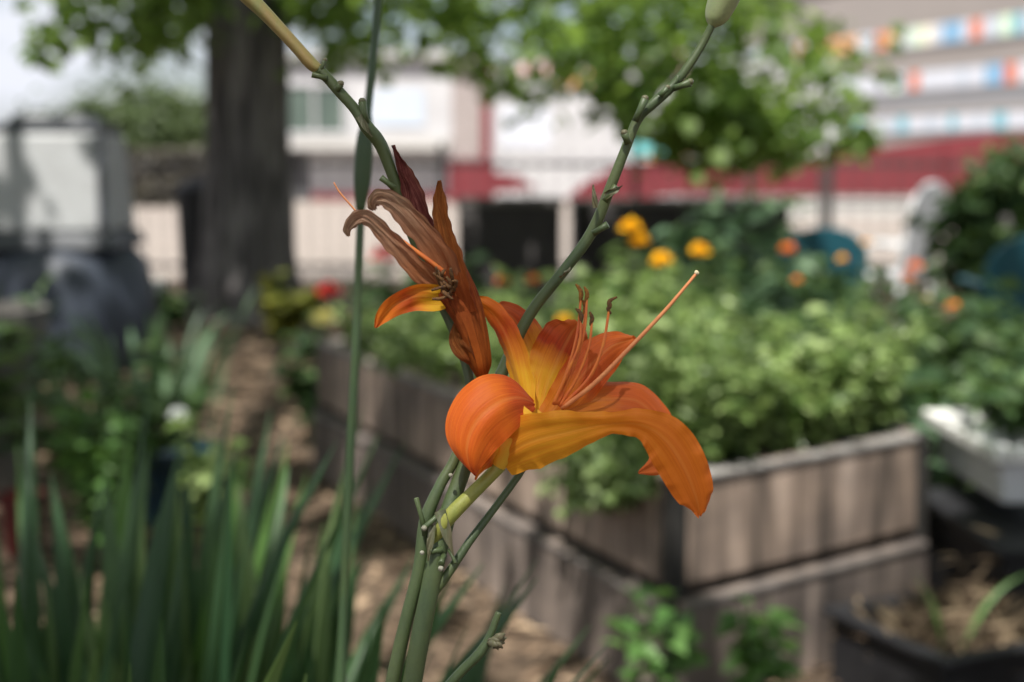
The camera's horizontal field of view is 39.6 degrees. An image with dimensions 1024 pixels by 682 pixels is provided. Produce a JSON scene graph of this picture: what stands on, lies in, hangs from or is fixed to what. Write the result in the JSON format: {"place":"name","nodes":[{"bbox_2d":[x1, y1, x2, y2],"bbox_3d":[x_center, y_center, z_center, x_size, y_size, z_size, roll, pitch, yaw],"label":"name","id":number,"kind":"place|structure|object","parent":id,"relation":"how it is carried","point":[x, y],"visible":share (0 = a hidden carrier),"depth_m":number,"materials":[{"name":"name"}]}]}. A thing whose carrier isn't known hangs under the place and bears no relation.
{"place":"outdoors","nodes":[
{"label":"outdoors","id":0,"kind":"place"},
{"bbox_2d":[0,0,735,121],"label":"sky","id":1,"kind":"structure","parent":0,"point":[17,82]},
{"bbox_2d":[289,51,459,200],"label":"white building","id":2,"kind":"structure","parent":0,"point":[411,111],"depth_m":41.45,"materials":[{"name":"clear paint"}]},
{"bbox_2d":[290,152,307,200],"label":"door","id":3,"kind":"structure","parent":2,"relation":"in","point":[301,173],"depth_m":41.67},
{"bbox_2d":[290,83,347,134],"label":"window","id":4,"kind":"structure","parent":2,"relation":"in","point":[315,109],"depth_m":41.43,"materials":[{"name":"white glass"}]},
{"bbox_2d":[373,90,423,125],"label":"window","id":5,"kind":"structure","parent":2,"relation":"in","point":[390,107],"depth_m":41.43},
{"bbox_2d":[0,280,975,681],"bbox_3d":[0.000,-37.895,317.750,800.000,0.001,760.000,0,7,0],"label":"ground","id":6,"kind":"structure","parent":0,"point":[516,664],"depth_m":3.90,"materials":[{"name":"soil"}]},
{"bbox_2d":[0,490,44,558],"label":"flower pot","id":7,"kind":"object","parent":6,"relation":"on","point":[8,508],"visible":0.56,"depth_m":3.65,"materials":[{"name":"plastic"}]},
{"bbox_2d":[0,301,48,492],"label":"flower pot","id":8,"kind":"object","parent":6,"relation":"on","point":[35,320],"visible":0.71,"depth_m":4.23,"materials":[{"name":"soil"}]},
{"bbox_2d":[0,274,71,454],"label":"leafy shrub","id":9,"kind":"object","parent":6,"relation":"on","point":[6,403],"visible":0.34,"depth_m":4.17,"materials":[{"name":"green plant"}]},
{"bbox_2d":[0,113,158,379],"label":"compost bin","id":10,"kind":"object","parent":6,"relation":"on","point":[67,215],"visible":0.87,"depth_m":6.78,"materials":[{"name":"plastic"}]},
{"bbox_2d":[44,386,159,547],"bbox_3d":[-0.994,0.344,3.433,0.262,0.484,0.262,0,7,0],"label":"herb plant","id":11,"kind":"object","parent":6,"relation":"on","point":[88,475],"visible":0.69,"depth_m":3.38,"materials":[{"name":"green plant"}]},
{"bbox_2d":[0,332,224,511],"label":"flowering shrub","id":12,"kind":"object","parent":6,"relation":"on","point":[136,390],"visible":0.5,"depth_m":3.59,"materials":[{"name":"green plant"}]},
{"bbox_2d":[47,580,191,681],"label":"lily clump","id":13,"kind":"object","parent":6,"relation":"on","point":[53,666],"visible":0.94,"depth_m":1.37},
{"bbox_2d":[38,286,256,435],"bbox_3d":[-1.379,0.084,5.259,0.846,0.562,1.025,0,7,0],"label":"iris clump","id":14,"kind":"object","parent":6,"relation":"on","point":[187,379],"visible":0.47,"depth_m":5.28,"materials":[{"name":"green plant"}]},
{"bbox_2d":[0,437,307,681],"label":"lily clump","id":15,"kind":"object","parent":6,"relation":"on","point":[120,509],"visible":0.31,"depth_m":1.64,"materials":[{"name":"green plant"}]},
{"bbox_2d":[76,559,231,681],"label":"lily clump","id":16,"kind":"object","parent":6,"relation":"on","point":[90,647],"visible":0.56,"depth_m":1.42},
{"bbox_2d":[126,146,204,206],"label":"hedge","id":17,"kind":"object","parent":6,"relation":"on","point":[170,176],"visible":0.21,"depth_m":35.47,"materials":[{"name":"green plant"}]},
{"bbox_2d":[155,286,202,335],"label":"undergrowth shrub","id":18,"kind":"object","parent":6,"relation":"on","point":[178,312],"visible":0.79,"depth_m":8.41,"materials":[{"name":"green plant"}]},
{"bbox_2d":[139,436,220,528],"bbox_3d":[-0.960,0.403,4.029,0.286,0.220,0.286,0,7,0],"label":"flower pot","id":19,"kind":"object","parent":6,"relation":"on","point":[158,478],"visible":0.22,"depth_m":3.93,"materials":[{"name":"plastic"}]},
{"bbox_2d":[174,178,203,305],"bbox_3d":[-2.256,-0.728,10.389,0.400,0.921,0.400,0,7,0],"label":"trash can","id":20,"kind":"object","parent":6,"relation":"on","point":[188,194],"visible":0.51,"depth_m":10.22,"materials":[{"name":"black plastic"}]},
{"bbox_2d":[165,414,257,540],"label":"groundcover plant","id":21,"kind":"object","parent":6,"relation":"on","point":[202,475],"visible":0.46,"depth_m":3.38,"materials":[{"name":"green plant"}]},
{"bbox_2d":[0,387,483,681],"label":"lily clump","id":22,"kind":"object","parent":6,"relation":"on","point":[224,656],"visible":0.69,"depth_m":1.39,"materials":[{"name":"plant"}]},
{"bbox_2d":[240,517,259,681],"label":"lily clump","id":23,"kind":"object","parent":6,"relation":"on","point":[247,595],"visible":0.27,"depth_m":1.33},
{"bbox_2d":[234,482,358,681],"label":"lily clump","id":24,"kind":"object","parent":6,"relation":"on","point":[321,604],"visible":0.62,"depth_m":1.31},
{"bbox_2d":[253,270,339,355],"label":"yellow shrub","id":25,"kind":"object","parent":6,"relation":"on","point":[282,314],"visible":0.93,"depth_m":7.38,"materials":[{"name":"green plant"}]},
{"bbox_2d":[272,309,333,448],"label":"geranium","id":26,"kind":"object","parent":6,"relation":"on","point":[301,380],"visible":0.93,"depth_m":5.02,"materials":[{"name":"green plant"}]},
{"bbox_2d":[0,468,609,681],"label":"lily clump","id":27,"kind":"object","parent":6,"relation":"on","point":[63,592],"visible":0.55,"depth_m":1.39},
{"bbox_2d":[279,281,340,389],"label":"geranium","id":28,"kind":"object","parent":6,"relation":"on","point":[326,287],"visible":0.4,"depth_m":5.42,"materials":[{"name":"green plant"}]},
{"bbox_2d":[41,583,591,681],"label":"lily clump","id":29,"kind":"object","parent":6,"relation":"on","point":[479,675],"visible":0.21,"depth_m":1.38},
{"bbox_2d":[72,445,611,681],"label":"lily clump","id":30,"kind":"object","parent":6,"relation":"on","point":[148,649],"visible":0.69,"depth_m":1.21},
{"bbox_2d":[334,0,381,681],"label":"flower stalk","id":31,"kind":"object","parent":6,"relation":"on","point":[363,163],"visible":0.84,"depth_m":0.86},
{"bbox_2d":[344,244,403,335],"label":"geranium","id":32,"kind":"object","parent":6,"relation":"on","point":[384,293],"visible":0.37,"depth_m":6.60,"materials":[{"name":"green plant"}]},
{"bbox_2d":[362,251,495,329],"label":"undergrowth shrub","id":33,"kind":"object","parent":6,"relation":"on","point":[480,255],"visible":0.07,"depth_m":7.66,"materials":[{"name":"green plant"}]},
{"bbox_2d":[13,0,905,327],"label":"shade tree","id":34,"kind":"object","parent":6,"relation":"on","point":[719,116],"visible":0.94,"depth_m":8.92,"materials":[{"name":"green plant"}]},
{"bbox_2d":[445,611,506,681],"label":"seed stalk","id":35,"kind":"object","parent":6,"relation":"on","point":[492,639],"visible":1,"depth_m":0.61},
{"bbox_2d":[0,315,962,681],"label":"wood chips","id":36,"kind":"object","parent":6,"relation":"on","point":[360,601],"visible":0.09,"depth_m":4.29,"materials":[{"name":"brown wood"}]},
{"bbox_2d":[240,0,739,681],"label":"daylily","id":37,"kind":"object","parent":6,"relation":"on","point":[556,394],"visible":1,"depth_m":0.59,"materials":[{"name":"orange plant"}]},
{"bbox_2d":[455,197,563,308],"bbox_3d":[-0.017,-0.660,10.447,0.768,0.772,0.920,0,7,0],"label":"planter box","id":38,"kind":"object","parent":6,"relation":"on","point":[513,235],"visible":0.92,"depth_m":9.99,"materials":[{"name":"soil"}]},
{"bbox_2d":[128,143,1023,281],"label":"metal fence","id":39,"kind":"object","parent":6,"relation":"on","point":[440,164],"visible":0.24,"depth_m":12.11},
{"bbox_2d":[311,330,929,681],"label":"raised bed","id":40,"kind":"object","parent":6,"relation":"on","point":[806,533],"visible":0.52,"depth_m":2.91,"materials":[{"name":"brown wood"}]},
{"bbox_2d":[333,303,375,345],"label":"leafy plant","id":41,"kind":"object","parent":40,"relation":"on","point":[346,327],"visible":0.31,"depth_m":4.58,"materials":[{"name":"green plant"}]},
{"bbox_2d":[362,314,398,357],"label":"leafy plant","id":42,"kind":"object","parent":40,"relation":"on","point":[374,335],"visible":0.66,"depth_m":4.31,"materials":[{"name":"green plant"}]},
{"bbox_2d":[359,317,433,378],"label":"leafy plant","id":43,"kind":"object","parent":40,"relation":"on","point":[410,356],"visible":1,"depth_m":3.73,"materials":[{"name":"green plant"}]},
{"bbox_2d":[398,311,432,340],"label":"leafy plant","id":44,"kind":"object","parent":40,"relation":"on","point":[416,326],"visible":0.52,"depth_m":4.50,"materials":[{"name":"green plant"}]},
{"bbox_2d":[421,328,459,382],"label":"leafy plant","id":45,"kind":"object","parent":40,"relation":"on","point":[443,361],"visible":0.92,"depth_m":3.87,"materials":[{"name":"green plant"}]},
{"bbox_2d":[481,264,582,336],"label":"leafy plant","id":46,"kind":"object","parent":40,"relation":"on","point":[512,294],"visible":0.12,"depth_m":3.47,"materials":[{"name":"green plant"}]},
{"bbox_2d":[537,459,606,520],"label":"leafy plant","id":47,"kind":"object","parent":40,"relation":"on","point":[571,491],"visible":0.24,"depth_m":2.80,"materials":[{"name":"green plant"}]},
{"bbox_2d":[558,443,615,495],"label":"leafy plant","id":48,"kind":"object","parent":40,"relation":"on","point":[591,449],"visible":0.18,"depth_m":2.71,"materials":[{"name":"green plant"}]},
{"bbox_2d":[566,457,639,514],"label":"leafy plant","id":49,"kind":"object","parent":40,"relation":"on","point":[625,499],"visible":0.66,"depth_m":2.67,"materials":[{"name":"green plant"}]},
{"bbox_2d":[554,261,681,378],"bbox_3d":[0.233,0.014,3.315,0.316,0.398,0.244,-2,7,-13],"label":"leafy plant","id":50,"kind":"object","parent":40,"relation":"on","point":[565,286],"visible":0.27,"depth_m":3.28,"materials":[{"name":"green plant"}]},
{"bbox_2d":[592,434,647,473],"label":"leafy plant","id":51,"kind":"object","parent":40,"relation":"on","point":[630,450],"visible":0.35,"depth_m":2.61,"materials":[{"name":"green plant"}]},
{"bbox_2d":[583,434,659,505],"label":"leafy plant","id":52,"kind":"object","parent":40,"relation":"on","point":[631,478],"visible":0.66,"depth_m":2.61,"materials":[{"name":"green plant"}]},
{"bbox_2d":[599,315,672,383],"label":"leafy plant","id":53,"kind":"object","parent":40,"relation":"on","point":[627,369],"visible":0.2,"depth_m":2.88,"materials":[{"name":"green plant"}]},
{"bbox_2d":[596,313,680,382],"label":"leafy plant","id":54,"kind":"object","parent":40,"relation":"on","point":[620,318],"visible":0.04,"depth_m":3.08,"materials":[{"name":"green plant"}]},
{"bbox_2d":[601,300,693,357],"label":"leafy plant","id":55,"kind":"object","parent":40,"relation":"on","point":[682,311],"visible":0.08,"depth_m":3.31,"materials":[{"name":"green plant"}]},
{"bbox_2d":[597,217,710,339],"bbox_3d":[0.322,-0.049,3.432,0.277,0.508,0.452,-3,8,-24],"label":"marigold","id":56,"kind":"object","parent":40,"relation":"on","point":[662,257],"visible":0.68,"depth_m":3.32,"materials":[{"name":"green plant"}]},
{"bbox_2d":[635,362,717,431],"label":"leafy plant","id":57,"kind":"object","parent":40,"relation":"on","point":[642,375],"visible":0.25,"depth_m":2.71,"materials":[{"name":"green plant"}]},
{"bbox_2d":[631,350,722,435],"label":"leafy plant","id":58,"kind":"object","parent":40,"relation":"on","point":[639,362],"visible":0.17,"depth_m":2.77,"materials":[{"name":"green plant"}]},
{"bbox_2d":[635,328,741,429],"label":"leafy plant","id":59,"kind":"object","parent":40,"relation":"on","point":[732,353],"visible":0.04,"depth_m":2.92,"materials":[{"name":"green plant"}]},
{"bbox_2d":[649,313,738,431],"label":"leafy plant","id":60,"kind":"object","parent":40,"relation":"on","point":[686,317],"visible":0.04,"depth_m":3.11,"materials":[{"name":"green plant"}]},
{"bbox_2d":[657,285,738,337],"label":"leafy plant","id":61,"kind":"object","parent":40,"relation":"on","point":[729,299],"visible":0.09,"depth_m":3.52,"materials":[{"name":"green plant"}]},
{"bbox_2d":[664,295,772,466],"bbox_3d":[0.398,0.102,2.787,0.252,0.352,0.228,13,12,40],"label":"leafy plant","id":62,"kind":"object","parent":40,"relation":"on","point":[707,343],"visible":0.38,"depth_m":2.75,"materials":[{"name":"green plant"}]},
{"bbox_2d":[659,338,783,466],"bbox_3d":[0.377,0.146,2.685,0.239,0.288,0.188,4,8,32],"label":"leafy plant","id":63,"kind":"object","parent":40,"relation":"on","point":[712,443],"visible":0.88,"depth_m":2.68,"materials":[{"name":"green plant"}]},
{"bbox_2d":[676,312,784,355],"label":"leafy plant","id":64,"kind":"object","parent":40,"relation":"on","point":[762,327],"visible":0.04,"depth_m":3.34,"materials":[{"name":"green plant"}]},
{"bbox_2d":[702,365,793,462],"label":"leafy plant","id":65,"kind":"object","parent":40,"relation":"on","point":[743,442],"visible":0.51,"depth_m":2.73,"materials":[{"name":"green plant"}]},
{"bbox_2d":[723,323,794,369],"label":"leafy plant","id":66,"kind":"object","parent":40,"relation":"on","point":[776,358],"visible":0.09,"depth_m":3.23,"materials":[{"name":"green plant"}]},
{"bbox_2d":[717,356,823,455],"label":"leafy plant","id":67,"kind":"object","parent":40,"relation":"on","point":[782,433],"visible":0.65,"depth_m":2.81,"materials":[{"name":"green plant"}]},
{"bbox_2d":[766,302,859,447],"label":"leafy plant","id":68,"kind":"object","parent":40,"relation":"on","point":[821,349],"visible":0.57,"depth_m":2.92,"materials":[{"name":"green plant"}]},
{"bbox_2d":[786,366,865,448],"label":"leafy plant","id":69,"kind":"object","parent":40,"relation":"on","point":[816,430],"visible":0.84,"depth_m":2.87,"materials":[{"name":"green plant"}]},
{"bbox_2d":[803,353,885,442],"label":"leafy plant","id":70,"kind":"object","parent":40,"relation":"on","point":[853,429],"visible":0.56,"depth_m":2.94,"materials":[{"name":"green plant"}]},
{"bbox_2d":[815,296,928,439],"bbox_3d":[0.790,0.073,3.134,0.221,0.333,0.242,2,-1,-19],"label":"leafy plant","id":71,"kind":"object","parent":40,"relation":"on","point":[887,332],"visible":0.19,"depth_m":3.11,"materials":[{"name":"green plant"}]},
{"bbox_2d":[833,322,921,437],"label":"leafy plant","id":72,"kind":"object","parent":40,"relation":"on","point":[874,429],"visible":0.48,"depth_m":3.01,"materials":[{"name":"green plant"}]},
{"bbox_2d":[841,321,933,435],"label":"leafy plant","id":73,"kind":"object","parent":40,"relation":"on","point":[894,414],"visible":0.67,"depth_m":3.01,"materials":[{"name":"green plant"}]},
{"bbox_2d":[602,583,709,681],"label":"seedling","id":74,"kind":"object","parent":6,"relation":"on","point":[682,638],"visible":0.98,"depth_m":2.31,"materials":[{"name":"green plant"}]},
{"bbox_2d":[568,198,789,300],"bbox_3d":[1.268,-0.723,11.044,1.635,0.751,0.920,0,7,0],"label":"planter box","id":75,"kind":"object","parent":6,"relation":"on","point":[652,215],"visible":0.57,"depth_m":10.58,"materials":[{"name":"soil"}]},
{"bbox_2d":[614,249,763,321],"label":"vegetable plant","id":76,"kind":"object","parent":6,"relation":"on","point":[709,290],"visible":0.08,"depth_m":5.02,"materials":[{"name":"green plant"}]},
{"bbox_2d":[644,188,823,325],"bbox_3d":[0.772,-0.087,5.135,0.666,0.926,0.416,3,8,23],"label":"artichoke plant","id":77,"kind":"object","parent":6,"relation":"on","point":[749,280],"visible":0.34,"depth_m":5.10,"materials":[{"name":"green plant"}]},
{"bbox_2d":[715,589,808,681],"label":"seedling","id":78,"kind":"object","parent":6,"relation":"on","point":[764,666],"visible":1,"depth_m":2.40,"materials":[{"name":"green plant"}]},
{"bbox_2d":[710,292,867,347],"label":"vegetable plant","id":79,"kind":"object","parent":6,"relation":"on","point":[753,309],"visible":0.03,"depth_m":4.73,"materials":[{"name":"green plant"}]},
{"bbox_2d":[756,251,839,322],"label":"vegetable plant","id":80,"kind":"object","parent":6,"relation":"on","point":[822,274],"visible":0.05,"depth_m":5.78,"materials":[{"name":"green plant"}]},
{"bbox_2d":[753,227,868,302],"bbox_3d":[1.369,-0.172,6.617,0.472,0.737,0.503,-1,7,-6],"label":"garden chair","id":81,"kind":"object","parent":6,"relation":"on","point":[833,244],"visible":0.35,"depth_m":6.36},
{"bbox_2d":[765,239,882,355],"bbox_3d":[0.962,0.089,4.284,0.445,0.783,0.255,-5,9,-38],"label":"marigold","id":82,"kind":"object","parent":6,"relation":"on","point":[785,247],"visible":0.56,"depth_m":4.22,"materials":[{"name":"green plant"}]},
{"bbox_2d":[755,262,893,335],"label":"vegetable plant","id":83,"kind":"object","parent":6,"relation":"on","point":[835,281],"visible":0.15,"depth_m":5.47,"materials":[{"name":"green plant"}]},
{"bbox_2d":[864,181,947,332],"bbox_3d":[2.187,-0.457,8.184,0.392,0.922,0.536,-6,9,-40],"label":"garden chair","id":84,"kind":"object","parent":6,"relation":"on","point":[912,244],"visible":0.5,"depth_m":7.96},
{"bbox_2d":[820,585,1023,681],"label":"planter tray","id":85,"kind":"object","parent":6,"relation":"on","point":[908,660],"visible":0.73,"depth_m":2.59,"materials":[{"name":"black plastic"}]},
{"bbox_2d":[828,525,1023,672],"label":"straw","id":86,"kind":"object","parent":85,"relation":"in","point":[961,614],"visible":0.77,"depth_m":2.64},
{"bbox_2d":[913,570,1023,653],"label":"grass tuft","id":87,"kind":"object","parent":85,"relation":"in","point":[983,608],"visible":0.78,"depth_m":2.59,"materials":[{"name":"green plant"}]},
{"bbox_2d":[885,259,968,487],"bbox_3d":[1.148,0.149,3.957,0.240,0.744,0.340,0,7,0],"label":"marigold","id":88,"kind":"object","parent":6,"relation":"on","point":[931,341],"visible":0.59,"depth_m":3.98,"materials":[{"name":"green plant"}]},
{"bbox_2d":[890,342,988,487],"bbox_3d":[1.133,0.258,3.864,0.441,0.550,0.426,-5,8,-33],"label":"vegetable plant","id":89,"kind":"object","parent":6,"relation":"on","point":[967,357],"visible":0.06,"depth_m":3.71,"materials":[{"name":"green plant"}]},
{"bbox_2d":[871,341,1023,487],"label":"vegetable plant","id":90,"kind":"object","parent":6,"relation":"on","point":[921,400],"visible":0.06,"depth_m":3.51,"materials":[{"name":"green plant"}]},
{"bbox_2d":[872,275,1023,363],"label":"vegetable plant","id":91,"kind":"object","parent":6,"relation":"on","point":[942,296],"visible":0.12,"depth_m":5.02,"materials":[{"name":"green plant"}]},
{"bbox_2d":[901,149,1023,302],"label":"garden bush","id":92,"kind":"object","parent":6,"relation":"on","point":[983,218],"visible":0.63,"depth_m":7.11,"materials":[{"name":"green plant"}]},
{"bbox_2d":[904,302,1023,486],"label":"vegetable plant","id":93,"kind":"object","parent":6,"relation":"on","point":[973,334],"visible":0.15,"depth_m":3.85,"materials":[{"name":"green plant"}]},
{"bbox_2d":[927,488,1023,632],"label":"storage bin","id":94,"kind":"object","parent":6,"relation":"on","point":[954,515],"visible":0.49,"depth_m":2.90,"materials":[{"name":"black plastic"}]},
{"bbox_2d":[922,409,1023,503],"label":"trough planter","id":95,"kind":"object","parent":94,"relation":"on","point":[983,459],"visible":0.78,"depth_m":2.95,"materials":[{"name":"white paint"}]},
{"bbox_2d":[942,355,1023,440],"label":"trough plant","id":96,"kind":"object","parent":95,"relation":"on","point":[997,397],"visible":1,"depth_m":3.01,"materials":[{"name":"green plant"}]},
{"bbox_2d":[947,297,1023,370],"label":"vegetable plant","id":97,"kind":"object","parent":6,"relation":"on","point":[992,324],"visible":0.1,"depth_m":4.21,"materials":[{"name":"green plant"}]},
{"bbox_2d":[957,236,1023,326],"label":"garden chair","id":98,"kind":"object","parent":6,"relation":"on","point":[1006,259],"visible":0.46,"depth_m":5.18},
{"bbox_2d":[961,132,1023,193],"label":"garden bush","id":99,"kind":"object","parent":6,"relation":"on","point":[993,164],"visible":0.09,"depth_m":9.02,"materials":[{"name":"green plant"}]},
{"bbox_2d":[134,195,953,279],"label":"pavement","id":100,"kind":"structure","parent":0,"point":[319,237],"depth_m":21.10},
{"bbox_2d":[30,64,204,152],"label":"bushy tree","id":101,"kind":"object","parent":100,"relation":"on","point":[155,119],"visible":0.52,"depth_m":42.40,"materials":[{"name":"green plant"}]},
{"bbox_2d":[448,57,494,201],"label":"gate column","id":102,"kind":"structure","parent":100,"relation":"on","point":[471,126],"depth_m":37.56,"materials":[{"name":"white paint"}]},
{"bbox_2d":[495,172,534,196],"bbox_3d":[0.077,-3.397,32.428,0.923,0.882,1.200,0,7,0],"label":"market canopy","id":103,"kind":"object","parent":100,"relation":"on","point":[515,182],"visible":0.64,"depth_m":31.81,"materials":[{"name":"fabric"}]},
{"bbox_2d":[565,161,678,200],"bbox_3d":[2.339,-3.324,30.623,2.348,1.176,1.600,0,7,0],"label":"market canopy","id":104,"kind":"object","parent":100,"relation":"on","point":[647,184],"visible":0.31,"depth_m":29.82,"materials":[{"name":"fabric"}]},
{"bbox_2d":[492,52,833,197],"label":"mural wall","id":105,"kind":"structure","parent":100,"relation":"on","point":[530,138],"depth_m":45.55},
{"bbox_2d":[676,132,1023,199],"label":"red hoarding","id":106,"kind":"object","parent":100,"relation":"on","point":[944,148],"visible":0.43,"depth_m":35.76,"materials":[{"name":"paint"}]},
{"bbox_2d":[790,200,911,217],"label":"wall","id":107,"kind":"structure","parent":100,"relation":"on","point":[859,209],"depth_m":27.90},
{"bbox_2d":[736,0,1023,150],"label":"apartment building","id":108,"kind":"structure","parent":0,"point":[958,66],"depth_m":100.56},
{"bbox_2d":[890,389,966,487],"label":"vegetable plant","id":109,"kind":"object","parent":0,"point":[937,468],"visible":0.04,"depth_m":3.42,"materials":[{"name":"green plant"}]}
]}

